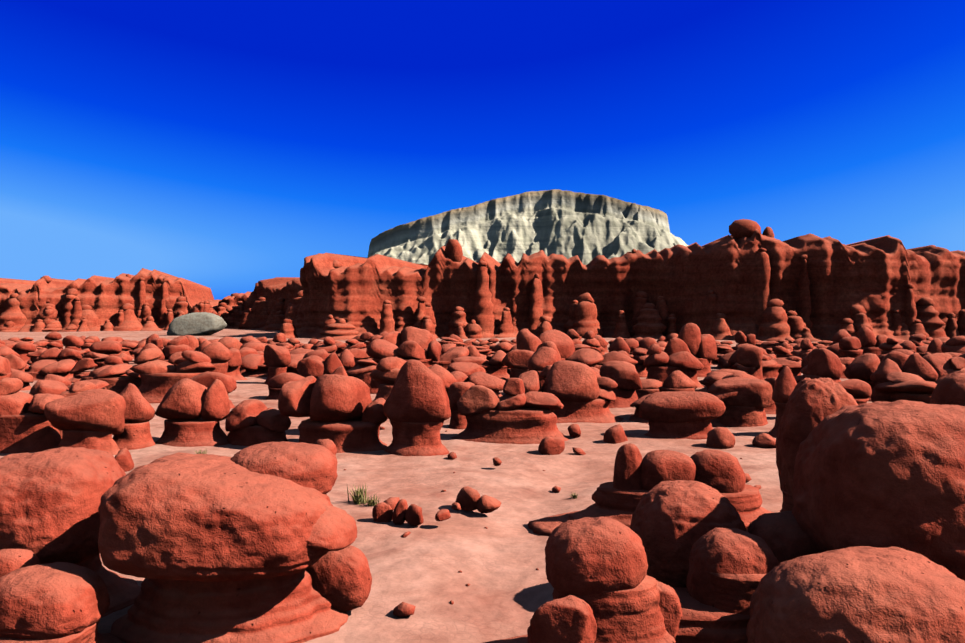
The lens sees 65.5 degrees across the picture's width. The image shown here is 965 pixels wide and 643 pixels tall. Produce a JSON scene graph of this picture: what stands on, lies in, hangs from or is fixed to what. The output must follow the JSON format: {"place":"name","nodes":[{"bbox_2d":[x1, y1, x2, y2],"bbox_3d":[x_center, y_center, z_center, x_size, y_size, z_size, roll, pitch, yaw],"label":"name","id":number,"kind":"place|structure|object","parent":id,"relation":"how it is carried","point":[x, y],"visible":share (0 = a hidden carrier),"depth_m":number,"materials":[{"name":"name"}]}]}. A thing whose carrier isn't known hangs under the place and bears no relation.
{"place":"outdoors","nodes":[
{"label":"outdoors","id":0,"kind":"place"},
{"bbox_2d":[0,268,216,331],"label":"cliff","id":1,"kind":"structure","parent":0,"point":[142,299],"depth_m":110.82,"materials":[{"name":"stone"}]},
{"bbox_2d":[207,291,250,327],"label":"cliff","id":2,"kind":"structure","parent":0,"point":[229,309],"depth_m":125.63,"materials":[{"name":"stone"}]},
{"bbox_2d":[0,328,871,642],"bbox_3d":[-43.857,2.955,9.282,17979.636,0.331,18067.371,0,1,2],"label":"ground","id":3,"kind":"structure","parent":0,"point":[506,592],"depth_m":12.01,"materials":[{"name":"pink sand"}]},
{"bbox_2d":[167,312,226,335],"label":"grey boulder","id":4,"kind":"object","parent":3,"relation":"on","point":[199,323],"visible":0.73,"depth_m":87.48,"materials":[{"name":"grey stone"}]},
{"bbox_2d":[195,448,577,506],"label":"desert shrubs","id":5,"kind":"object","parent":3,"relation":"on","point":[359,499],"visible":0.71,"depth_m":12.02,"materials":[{"name":"green plant"}]},
{"bbox_2d":[0,373,964,642],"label":"rock formations","id":6,"kind":"object","parent":3,"relation":"on","point":[860,537],"visible":1,"depth_m":6.76,"materials":[{"name":"red stone"}]},
{"bbox_2d":[0,353,964,455],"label":"rock formations","id":7,"kind":"object","parent":3,"relation":"on","point":[418,406],"visible":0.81,"depth_m":17.00,"materials":[{"name":"red stone"}]},
{"bbox_2d":[217,426,760,616],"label":"pebbles","id":8,"kind":"object","parent":3,"relation":"on","point":[403,609],"visible":0.15,"depth_m":11.60,"materials":[{"name":"red stone"}]},
{"bbox_2d":[0,326,949,368],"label":"rock formations","id":9,"kind":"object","parent":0,"point":[921,345],"depth_m":44.94,"materials":[{"name":"red stone"}]},
{"bbox_2d":[0,323,964,426],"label":"rock formations","id":10,"kind":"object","parent":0,"point":[559,367],"depth_m":28.32,"materials":[{"name":"red stone"}]},
{"bbox_2d":[0,0,964,299],"label":"sky","id":11,"kind":"structure","parent":0,"point":[222,146],"materials":[{"name":"blue"}]},
{"bbox_2d":[367,189,688,264],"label":"mesa","id":12,"kind":"structure","parent":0,"point":[586,228],"depth_m":398.01,"materials":[{"name":"stone"}]},
{"bbox_2d":[232,219,964,341],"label":"cliff","id":13,"kind":"structure","parent":0,"point":[746,277],"depth_m":81.30,"materials":[{"name":"stone"}]}
]}

